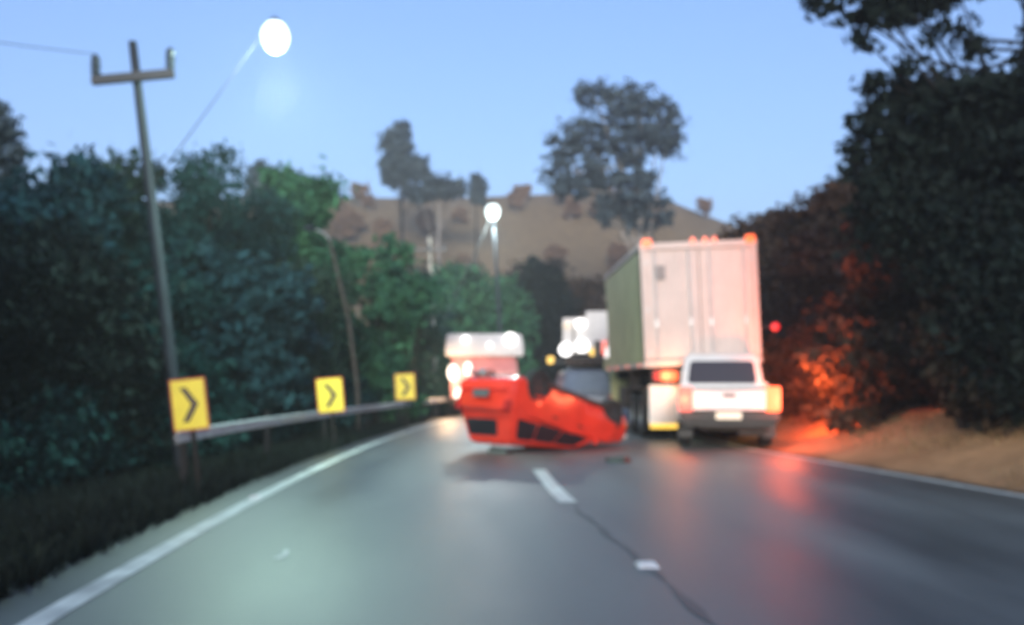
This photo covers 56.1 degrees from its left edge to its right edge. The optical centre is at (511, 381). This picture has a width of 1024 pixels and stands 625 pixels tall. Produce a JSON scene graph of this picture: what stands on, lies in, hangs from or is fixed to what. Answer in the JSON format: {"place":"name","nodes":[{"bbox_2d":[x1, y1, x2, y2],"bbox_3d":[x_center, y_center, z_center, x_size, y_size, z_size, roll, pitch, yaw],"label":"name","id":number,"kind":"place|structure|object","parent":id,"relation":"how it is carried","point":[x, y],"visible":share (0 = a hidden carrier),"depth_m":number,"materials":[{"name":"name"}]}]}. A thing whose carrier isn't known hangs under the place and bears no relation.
{"place":"outdoors","nodes":[
{"label":"outdoors","id":0,"kind":"place"},
{"bbox_2d":[0,416,427,602],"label":"grass","id":1,"kind":"structure","parent":0,"point":[86,535],"depth_m":9.89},
{"bbox_2d":[0,408,1023,624],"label":"road","id":2,"kind":"structure","parent":0,"point":[449,522],"depth_m":7.28,"materials":[{"name":"asphalt"}]},
{"bbox_2d":[17,416,463,624],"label":"edge line","id":3,"kind":"object","parent":2,"relation":"on","point":[57,610],"visible":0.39,"depth_m":6.83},
{"bbox_2d":[249,495,261,497],"bbox_3d":[-2.751,1.235,10.300,0.116,0.022,0.115,0,0,0],"label":"road stud","id":4,"kind":"object","parent":2,"relation":"on","point":[255,496],"visible":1,"depth_m":10.26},
{"bbox_2d":[272,550,288,558],"bbox_3d":[-1.651,1.245,6.925,0.078,0.001,0.350,0,0,0],"label":"paint scuff","id":5,"kind":"object","parent":2,"relation":"on","point":[286,552],"visible":1,"depth_m":6.87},
{"bbox_2d":[445,333,523,414],"bbox_3d":[-1.277,-0.266,38.910,2.840,3.028,8.360,0,0,-4],"label":"oncoming truck","id":6,"kind":"object","parent":2,"relation":"on","point":[497,354],"visible":0.61,"depth_m":34.94,"materials":[{"name":"beige paint"}]},
{"bbox_2d":[487,446,512,453],"bbox_3d":[-0.174,1.188,16.888,0.456,0.116,0.490,0,0,16],"label":"car debris","id":7,"kind":"object","parent":2,"relation":"on","point":[493,449],"visible":1,"depth_m":16.74,"materials":[{"name":"black plastic"}]},
{"bbox_2d":[455,369,627,448],"bbox_3d":[0.631,0.746,18.066,1.740,1.412,3.591,1,-14,44],"label":"overturned car","id":8,"kind":"object","parent":2,"relation":"on","point":[534,408],"visible":1,"depth_m":17.07,"materials":[{"name":"red paint"}]},
{"bbox_2d":[533,470,575,501],"bbox_3d":[0.473,1.244,11.725,0.198,0.001,3.665,0,0,-3],"label":"lane marking","id":9,"kind":"object","parent":2,"relation":"on","point":[554,488],"visible":1,"depth_m":11.28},
{"bbox_2d":[547,311,607,369],"bbox_3d":[2.744,-0.623,37.032,2.373,3.741,6.350,0,0,6],"label":"box truck","id":10,"kind":"object","parent":2,"relation":"on","point":[581,336],"visible":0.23,"depth_m":33.98,"materials":[{"name":"beige paint"}]},
{"bbox_2d":[555,370,610,401],"bbox_3d":[2.050,0.459,28.980,1.900,1.578,4.041,0,0,-3],"label":"silver car","id":11,"kind":"object","parent":2,"relation":"on","point":[593,384],"visible":0.15,"depth_m":27.28,"materials":[{"name":"paint"}]},
{"bbox_2d":[605,456,630,462],"bbox_3d":[1.666,1.199,14.986,0.424,0.094,0.359,0,0,40],"label":"car debris","id":12,"kind":"object","parent":2,"relation":"on","point":[623,459],"visible":1,"depth_m":14.84,"materials":[{"name":"black plastic"}]},
{"bbox_2d":[573,505,714,624],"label":"tar seam","id":13,"kind":"object","parent":2,"relation":"on","point":[691,605],"visible":0.98,"depth_m":6.10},
{"bbox_2d":[635,561,659,568],"bbox_3d":[0.914,1.235,6.500,0.146,0.022,0.215,0,0,0],"label":"road stud","id":14,"kind":"object","parent":2,"relation":"on","point":[646,565],"visible":1,"depth_m":6.43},
{"bbox_2d":[594,235,778,436],"bbox_3d":[4.069,-0.933,24.590,3.085,4.361,8.620,0,0,-1],"label":"box truck","id":15,"kind":"object","parent":2,"relation":"on","point":[671,306],"visible":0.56,"depth_m":20.40,"materials":[{"name":"white"}]},
{"bbox_2d":[665,354,780,445],"bbox_3d":[4.341,0.344,20.123,2.200,1.808,5.287,0,0,8],"label":"pickup truck","id":16,"kind":"object","parent":2,"relation":"on","point":[725,392],"visible":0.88,"depth_m":17.84,"materials":[{"name":"white paint"}]},
{"bbox_2d":[670,429,1023,496],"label":"edge line","id":17,"kind":"object","parent":2,"relation":"on","point":[961,485],"visible":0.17,"depth_m":13.44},
{"bbox_2d":[0,194,1023,589],"bbox_3d":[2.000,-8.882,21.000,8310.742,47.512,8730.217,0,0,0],"label":"ground","id":18,"kind":"structure","parent":0,"point":[534,226],"depth_m":126.52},
{"bbox_2d":[0,99,37,187],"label":"slender tree","id":19,"kind":"object","parent":18,"relation":"on","point":[10,134],"visible":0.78,"depth_m":25.87,"materials":[{"name":"green plant"}]},
{"bbox_2d":[0,412,47,502],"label":"shrub","id":20,"kind":"object","parent":18,"relation":"on","point":[13,473],"visible":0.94,"depth_m":13.89,"materials":[{"name":"teal plant"}]},
{"bbox_2d":[0,130,147,264],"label":"broadleaf tree","id":21,"kind":"object","parent":18,"relation":"on","point":[24,199],"visible":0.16,"depth_m":18.57,"materials":[{"name":"green plant"}]},
{"bbox_2d":[0,377,164,495],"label":"shrub","id":22,"kind":"object","parent":18,"relation":"on","point":[62,460],"visible":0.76,"depth_m":14.50,"materials":[{"name":"teal plant"}]},
{"bbox_2d":[0,207,169,451],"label":"broadleaf tree","id":23,"kind":"object","parent":18,"relation":"on","point":[29,247],"visible":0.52,"depth_m":14.50,"materials":[{"name":"green plant"}]},
{"bbox_2d":[0,221,199,488],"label":"broadleaf tree","id":24,"kind":"object","parent":18,"relation":"on","point":[76,326],"visible":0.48,"depth_m":15.01,"materials":[{"name":"green plant"}]},
{"bbox_2d":[70,434,134,487],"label":"shrub","id":25,"kind":"object","parent":18,"relation":"on","point":[88,473],"visible":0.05,"depth_m":15.67,"materials":[{"name":"teal plant"}]},
{"bbox_2d":[37,143,177,324],"bbox_3d":[-9.395,-1.812,22.104,3.590,7.589,4.734,0,0,33],"label":"broadleaf tree","id":26,"kind":"object","parent":18,"relation":"on","point":[134,182],"visible":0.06,"depth_m":22.14,"materials":[{"name":"green plant"}]},
{"bbox_2d":[113,198,175,321],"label":"broadleaf tree","id":27,"kind":"object","parent":18,"relation":"on","point":[130,228],"visible":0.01,"depth_m":22.40,"materials":[{"name":"teal plant"}]},
{"bbox_2d":[114,393,202,475],"bbox_3d":[-6.594,1.051,16.808,2.398,2.002,1.897,0,0,39],"label":"shrub","id":28,"kind":"object","parent":18,"relation":"on","point":[161,452],"visible":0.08,"depth_m":16.73,"materials":[{"name":"teal plant"}]},
{"bbox_2d":[91,236,247,470],"bbox_3d":[-7.624,-0.404,19.533,4.628,5.197,4.679,0,0,0],"label":"broadleaf tree","id":29,"kind":"object","parent":18,"relation":"on","point":[209,371],"visible":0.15,"depth_m":19.08,"materials":[{"name":"green plant"}]},
{"bbox_2d":[168,377,209,493],"bbox_3d":[-3.544,0.770,10.725,0.395,1.620,0.078,-6,1,-6],"label":"chevron sign","id":30,"kind":"object","parent":18,"relation":"on","point":[189,404],"visible":0.87,"depth_m":10.69,"materials":[{"name":"yellow metal"}]},
{"bbox_2d":[90,15,288,469],"bbox_3d":[-5.111,-1.986,15.321,3.243,7.570,0.529,0,0,7],"label":"utility pole","id":31,"kind":"object","parent":18,"relation":"on","point":[274,35],"visible":0.98,"depth_m":15.42,"materials":[{"name":"wood"}]},
{"bbox_2d":[0,42,93,53],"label":"power cable","id":32,"kind":"object","parent":31,"relation":"attached to","point":[46,48],"visible":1,"depth_m":14.64,"materials":[{"name":"metal"}]},
{"bbox_2d":[124,197,257,269],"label":"broadleaf tree","id":33,"kind":"object","parent":18,"relation":"on","point":[221,236],"visible":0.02,"depth_m":25.02,"materials":[{"name":"teal plant"}]},
{"bbox_2d":[123,138,265,322],"bbox_3d":[-7.579,-1.879,22.472,3.907,7.737,3.574,0,0,-40],"label":"broadleaf tree","id":34,"kind":"object","parent":18,"relation":"on","point":[191,215],"visible":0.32,"depth_m":22.08,"materials":[{"name":"green plant"}]},
{"bbox_2d":[160,380,258,461],"bbox_3d":[-5.917,0.962,19.048,2.293,2.062,1.814,0,0,-20],"label":"shrub","id":35,"kind":"object","parent":18,"relation":"on","point":[223,410],"visible":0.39,"depth_m":18.70,"materials":[{"name":"teal plant"}]},
{"bbox_2d":[166,210,296,262],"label":"broadleaf tree","id":36,"kind":"object","parent":18,"relation":"on","point":[283,243],"visible":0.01,"depth_m":26.13,"materials":[{"name":"teal plant"}]},
{"bbox_2d":[165,236,332,456],"bbox_3d":[-5.903,-0.524,21.092,4.191,5.149,4.021,0,0,35],"label":"broadleaf tree","id":37,"kind":"object","parent":18,"relation":"on","point":[276,324],"visible":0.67,"depth_m":19.99,"materials":[{"name":"green plant"}]},
{"bbox_2d":[241,158,273,200],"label":"slender tree","id":38,"kind":"object","parent":18,"relation":"on","point":[252,172],"visible":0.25,"depth_m":59.29,"materials":[{"name":"green plant"}]},
{"bbox_2d":[218,179,318,364],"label":"broadleaf tree","id":39,"kind":"object","parent":18,"relation":"on","point":[268,209],"visible":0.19,"depth_m":25.69,"materials":[{"name":"green plant"}]},
{"bbox_2d":[245,410,296,450],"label":"shrub","id":40,"kind":"object","parent":18,"relation":"on","point":[276,431],"visible":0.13,"depth_m":21.82,"materials":[{"name":"teal plant"}]},
{"bbox_2d":[278,392,304,424],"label":"shrub","id":41,"kind":"object","parent":18,"relation":"on","point":[290,409],"visible":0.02,"depth_m":23.47,"materials":[{"name":"teal plant"}]},
{"bbox_2d":[278,392,316,439],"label":"shrub","id":42,"kind":"object","parent":18,"relation":"on","point":[295,424],"visible":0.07,"depth_m":23.76,"materials":[{"name":"teal plant"}]},
{"bbox_2d":[246,155,361,376],"bbox_3d":[-5.891,-2.261,27.670,3.291,8.136,3.310,0,0,0],"label":"broadleaf tree","id":43,"kind":"object","parent":18,"relation":"on","point":[320,194],"visible":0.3,"depth_m":26.95,"materials":[{"name":"green plant"}]},
{"bbox_2d":[246,253,375,442],"bbox_3d":[-5.689,-0.662,24.005,4.365,5.045,4.139,0,0,44],"label":"broadleaf tree","id":44,"kind":"object","parent":18,"relation":"on","point":[324,287],"visible":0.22,"depth_m":23.61,"materials":[{"name":"green plant"}]},
{"bbox_2d":[174,397,450,488],"bbox_3d":[-1.381,0.970,36.525,1.880,0.940,50.876,0,0,8],"label":"guardrail","id":45,"kind":"object","parent":18,"relation":"on","point":[266,422],"visible":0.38,"depth_m":15.76,"materials":[{"name":"metal"}]},
{"bbox_2d":[295,348,335,427],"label":"shrub","id":46,"kind":"object","parent":18,"relation":"on","point":[328,420],"visible":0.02,"depth_m":24.66,"materials":[{"name":"teal plant"}]},
{"bbox_2d":[322,211,333,246],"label":"dry hill tree","id":47,"kind":"object","parent":18,"relation":"on","point":[325,230],"visible":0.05,"depth_m":129.27,"materials":[{"name":"brown plant"}]},
{"bbox_2d":[315,377,344,446],"bbox_3d":[-3.368,0.749,18.026,0.500,1.650,0.078,-5,1,-6],"label":"chevron sign","id":48,"kind":"object","parent":18,"relation":"on","point":[330,395],"visible":0.88,"depth_m":17.99,"materials":[{"name":"yellow metal"}]},
{"bbox_2d":[303,225,360,431],"bbox_3d":[-4.298,-1.040,22.822,1.423,5.248,0.450,0,0,-30],"label":"street lamp","id":49,"kind":"object","parent":18,"relation":"on","point":[308,228],"visible":0.98,"depth_m":22.96,"materials":[{"name":"grey metal"}]},
{"bbox_2d":[302,376,372,437],"bbox_3d":[-5.212,0.871,25.935,3.512,2.218,2.778,0,0,-37],"label":"shrub","id":50,"kind":"object","parent":18,"relation":"on","point":[343,420],"visible":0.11,"depth_m":25.57,"materials":[{"name":"teal plant"}]},
{"bbox_2d":[328,211,357,239],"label":"dry hill tree","id":51,"kind":"object","parent":18,"relation":"on","point":[342,224],"visible":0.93,"depth_m":130.21,"materials":[{"name":"brown plant"}]},
{"bbox_2d":[333,200,353,219],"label":"dry hill tree","id":52,"kind":"object","parent":18,"relation":"on","point":[346,207],"visible":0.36,"depth_m":136.68,"materials":[{"name":"brown plant"}]},
{"bbox_2d":[337,237,351,245],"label":"dry hill tree","id":53,"kind":"object","parent":18,"relation":"on","point":[346,244],"visible":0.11,"depth_m":124.73,"materials":[{"name":"brown plant"}]},
{"bbox_2d":[344,210,367,230],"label":"dry hill tree","id":54,"kind":"object","parent":18,"relation":"on","point":[357,217],"visible":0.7,"depth_m":133.92,"materials":[{"name":"brown plant"}]},
{"bbox_2d":[348,180,370,206],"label":"dry hill tree","id":55,"kind":"object","parent":18,"relation":"on","point":[357,193],"visible":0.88,"depth_m":148.00,"materials":[{"name":"brown plant"}]},
{"bbox_2d":[333,369,387,427],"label":"shrub","id":56,"kind":"object","parent":18,"relation":"on","point":[365,385],"visible":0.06,"depth_m":28.04,"materials":[{"name":"teal plant"}]},
{"bbox_2d":[360,193,374,211],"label":"dry hill tree","id":57,"kind":"object","parent":18,"relation":"on","point":[366,199],"visible":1,"depth_m":145.68,"materials":[{"name":"brown plant"}]},
{"bbox_2d":[337,374,397,423],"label":"shrub","id":58,"kind":"object","parent":18,"relation":"on","point":[378,417],"depth_m":31.15,"materials":[{"name":"teal plant"}]},
{"bbox_2d":[366,216,399,253],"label":"dry hill tree","id":59,"kind":"object","parent":18,"relation":"on","point":[381,226],"visible":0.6,"depth_m":126.00,"materials":[{"name":"brown plant"}]},
{"bbox_2d":[323,231,453,425],"bbox_3d":[-4.444,-1.617,30.109,4.922,6.446,4.983,0,0,40],"label":"broadleaf tree","id":60,"kind":"object","parent":18,"relation":"on","point":[390,299],"visible":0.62,"depth_m":29.29,"materials":[{"name":"green plant"}]},
{"bbox_2d":[385,410,402,420],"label":"shrub","id":61,"kind":"object","parent":18,"relation":"on","point":[395,413],"visible":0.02,"depth_m":35.34,"materials":[{"name":"teal plant"}]},
{"bbox_2d":[374,119,434,258],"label":"broadleaf tree","id":62,"kind":"object","parent":18,"relation":"on","point":[400,164],"visible":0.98,"depth_m":119.05,"materials":[{"name":"green plant"}]},
{"bbox_2d":[394,373,415,429],"bbox_3d":[-2.758,0.675,25.028,0.530,1.782,0.078,-3,0,-6],"label":"chevron sign","id":63,"kind":"object","parent":18,"relation":"on","point":[405,390],"visible":0.88,"depth_m":24.99,"materials":[{"name":"yellow metal"}]},
{"bbox_2d":[363,251,463,420],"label":"broadleaf tree","id":64,"kind":"object","parent":18,"relation":"on","point":[434,334],"visible":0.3,"depth_m":35.76,"materials":[{"name":"green plant"}]},
{"bbox_2d":[414,208,436,240],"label":"dry hill tree","id":65,"kind":"object","parent":18,"relation":"on","point":[421,220],"visible":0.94,"depth_m":133.40,"materials":[{"name":"brown plant"}]},
{"bbox_2d":[414,237,446,415],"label":"utility pole","id":66,"kind":"object","parent":18,"relation":"on","point":[428,249],"visible":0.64,"depth_m":40.90,"materials":[{"name":"brown wood"}]},
{"bbox_2d":[415,373,451,416],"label":"shrub","id":67,"kind":"object","parent":18,"relation":"on","point":[442,412],"visible":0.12,"depth_m":42.28,"materials":[{"name":"teal plant"}]},
{"bbox_2d":[399,171,469,272],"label":"broadleaf tree","id":68,"kind":"object","parent":18,"relation":"on","point":[438,187],"visible":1,"depth_m":117.33,"materials":[{"name":"green plant"}]},
{"bbox_2d":[449,206,469,225],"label":"dry hill tree","id":69,"kind":"object","parent":18,"relation":"on","point":[461,215],"visible":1,"depth_m":139.01,"materials":[{"name":"brown plant"}]},
{"bbox_2d":[453,254,475,272],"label":"dry hill tree","id":70,"kind":"object","parent":18,"relation":"on","point":[461,257],"visible":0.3,"depth_m":119.93,"materials":[{"name":"brown plant"}]},
{"bbox_2d":[419,256,512,412],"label":"broadleaf tree","id":71,"kind":"object","parent":18,"relation":"on","point":[474,316],"visible":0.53,"depth_m":51.16,"materials":[{"name":"green plant"}]},
{"bbox_2d":[465,171,490,268],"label":"slender tree","id":72,"kind":"object","parent":18,"relation":"on","point":[477,192],"visible":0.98,"depth_m":117.43,"materials":[{"name":"green plant"}]},
{"bbox_2d":[486,201,501,333],"bbox_3d":[-0.685,-3.034,39.948,0.850,9.002,0.597,0,0,24],"label":"street lamp","id":73,"kind":"object","parent":18,"relation":"on","point":[492,211],"visible":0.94,"depth_m":39.94,"materials":[{"name":"metal"}]},
{"bbox_2d":[445,219,489,317],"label":"power cable","id":74,"kind":"object","parent":73,"relation":"attached to","point":[468,266],"visible":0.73,"depth_m":40.37,"materials":[{"name":"metal"}]},
{"bbox_2d":[469,272,543,375],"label":"broadleaf tree","id":75,"kind":"object","parent":18,"relation":"on","point":[519,321],"visible":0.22,"depth_m":57.19,"materials":[{"name":"green plant"}]},
{"bbox_2d":[504,265,521,284],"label":"dry hill tree","id":76,"kind":"object","parent":18,"relation":"on","point":[512,271],"visible":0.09,"depth_m":116.67,"materials":[{"name":"brown plant"}]},
{"bbox_2d":[505,184,526,212],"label":"dry hill tree","id":77,"kind":"object","parent":18,"relation":"on","point":[516,196],"visible":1,"depth_m":144.42,"materials":[{"name":"brown plant"}]},
{"bbox_2d":[519,183,532,202],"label":"dry hill tree","id":78,"kind":"object","parent":18,"relation":"on","point":[528,187],"visible":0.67,"depth_m":150.87,"materials":[{"name":"brown plant"}]},
{"bbox_2d":[498,253,582,383],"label":"broadleaf tree","id":79,"kind":"object","parent":18,"relation":"on","point":[551,302],"visible":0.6,"depth_m":60.54,"materials":[{"name":"green plant"}]},
{"bbox_2d":[541,244,569,272],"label":"dry hill tree","id":80,"kind":"object","parent":18,"relation":"on","point":[557,253],"visible":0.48,"depth_m":122.18,"materials":[{"name":"brown plant"}]},
{"bbox_2d":[552,193,570,204],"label":"dry hill tree","id":81,"kind":"object","parent":18,"relation":"on","point":[559,199],"visible":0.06,"depth_m":147.38,"materials":[{"name":"brown plant"}]},
{"bbox_2d":[562,199,583,221],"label":"dry hill tree","id":82,"kind":"object","parent":18,"relation":"on","point":[571,206],"visible":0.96,"depth_m":140.50,"materials":[{"name":"brown plant"}]},
{"bbox_2d":[558,273,606,367],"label":"broadleaf tree","id":83,"kind":"object","parent":18,"relation":"on","point":[587,291],"visible":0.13,"depth_m":65.38,"materials":[{"name":"green plant"}]},
{"bbox_2d":[587,199,598,214],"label":"dry hill tree","id":84,"kind":"object","parent":18,"relation":"on","point":[590,206],"visible":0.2,"depth_m":140.72,"materials":[{"name":"brown plant"}]},
{"bbox_2d":[584,272,605,307],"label":"dry hill tree","id":85,"kind":"object","parent":18,"relation":"on","point":[600,292],"visible":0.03,"depth_m":113.66,"materials":[{"name":"brown plant"}]},
{"bbox_2d":[534,75,692,251],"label":"eucalyptus tree","id":86,"kind":"object","parent":18,"relation":"on","point":[638,213],"visible":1,"depth_m":77.49,"materials":[{"name":"green plant"}]},
{"bbox_2d":[606,242,632,270],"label":"dry hill tree","id":87,"kind":"object","parent":18,"relation":"on","point":[617,252],"visible":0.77,"depth_m":124.11,"materials":[{"name":"brown plant"}]},
{"bbox_2d":[694,197,714,219],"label":"dry hill tree","id":88,"kind":"object","parent":18,"relation":"on","point":[704,206],"visible":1,"depth_m":151.05,"materials":[{"name":"brown plant"}]},
{"bbox_2d":[706,203,809,336],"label":"broadleaf tree","id":89,"kind":"object","parent":18,"relation":"on","point":[768,297],"visible":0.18,"depth_m":35.20,"materials":[{"name":"green plant"}]},
{"bbox_2d":[760,324,800,348],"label":"shrub","id":90,"kind":"object","parent":18,"relation":"on","point":[766,334],"visible":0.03,"depth_m":27.00,"materials":[{"name":"green plant"}]},
{"bbox_2d":[760,336,810,418],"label":"shrub","id":91,"kind":"object","parent":18,"relation":"on","point":[776,378],"visible":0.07,"depth_m":21.55,"materials":[{"name":"green plant"}]},
{"bbox_2d":[759,320,834,420],"bbox_3d":[6.830,-0.141,21.401,3.063,2.545,2.551,0,0,45],"label":"shrub","id":92,"kind":"object","parent":18,"relation":"on","point":[786,351],"visible":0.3,"depth_m":21.21,"materials":[{"name":"green plant"}]},
{"bbox_2d":[758,174,862,347],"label":"broadleaf tree","id":93,"kind":"object","parent":18,"relation":"on","point":[811,238],"visible":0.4,"depth_m":26.32,"materials":[{"name":"green plant"}]},
{"bbox_2d":[791,338,837,424],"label":"shrub","id":94,"kind":"object","parent":18,"relation":"on","point":[811,408],"visible":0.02,"depth_m":19.56,"materials":[{"name":"green plant"}]},
{"bbox_2d":[787,315,871,417],"bbox_3d":[6.722,-0.177,19.224,2.302,2.296,2.763,0,0,10],"label":"shrub","id":95,"kind":"object","parent":18,"relation":"on","point":[800,382],"visible":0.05,"depth_m":19.24,"materials":[{"name":"green plant"}]},
{"bbox_2d":[813,155,874,260],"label":"broadleaf tree","id":96,"kind":"object","parent":18,"relation":"on","point":[830,178],"visible":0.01,"depth_m":30.83,"materials":[{"name":"green plant"}]},
{"bbox_2d":[799,312,926,438],"bbox_3d":[6.626,-0.121,17.953,2.384,2.378,2.862,0,0,39],"label":"shrub","id":97,"kind":"object","parent":18,"relation":"on","point":[874,364],"visible":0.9,"depth_m":17.33,"materials":[{"name":"green plant"}]},
{"bbox_2d":[711,409,1023,488],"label":"dry grass","id":98,"kind":"structure","parent":18,"relation":"on","point":[997,436],"depth_m":15.29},
{"bbox_2d":[804,335,939,421],"bbox_3d":[7.075,-0.025,18.529,2.394,1.989,1.994,0,0,43],"label":"shrub","id":99,"kind":"object","parent":18,"relation":"on","point":[924,399],"visible":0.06,"depth_m":18.13,"materials":[{"name":"green plant"}]},
{"bbox_2d":[798,221,947,402],"bbox_3d":[8.616,-1.556,19.793,4.906,4.883,4.506,0,0,0],"label":"broadleaf tree","id":100,"kind":"object","parent":18,"relation":"on","point":[874,291],"visible":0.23,"depth_m":19.32,"materials":[{"name":"green plant"}]},
{"bbox_2d":[798,0,1023,187],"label":"broadleaf tree","id":101,"kind":"object","parent":18,"relation":"on","point":[893,14],"visible":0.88,"depth_m":14.42,"materials":[{"name":"green plant"}]},
{"bbox_2d":[830,57,1023,429],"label":"broadleaf tree","id":102,"kind":"object","parent":18,"relation":"on","point":[920,195],"visible":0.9,"depth_m":14.40,"materials":[{"name":"green plant"}]},
{"bbox_2d":[901,345,957,417],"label":"shrub","id":103,"kind":"object","parent":18,"relation":"on","point":[917,361],"visible":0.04,"depth_m":16.70,"materials":[{"name":"green plant"}]},
{"bbox_2d":[899,298,991,424],"bbox_3d":[7.689,-0.220,15.273,2.801,2.327,2.333,0,0,-44],"label":"shrub","id":104,"kind":"object","parent":18,"relation":"on","point":[927,350],"visible":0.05,"depth_m":15.21,"materials":[{"name":"green plant"}]},
{"bbox_2d":[902,279,1023,438],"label":"shrub","id":105,"kind":"object","parent":18,"relation":"on","point":[963,408],"visible":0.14,"depth_m":14.50,"materials":[{"name":"green plant"}]},
{"bbox_2d":[917,97,1023,427],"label":"broadleaf tree","id":106,"kind":"object","parent":18,"relation":"on","point":[994,352],"visible":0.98,"depth_m":13.07,"materials":[{"name":"green plant"}]},
{"bbox_2d":[0,0,1023,226],"label":"sky","id":107,"kind":"structure","parent":0,"point":[765,91],"materials":[{"name":"blue"}]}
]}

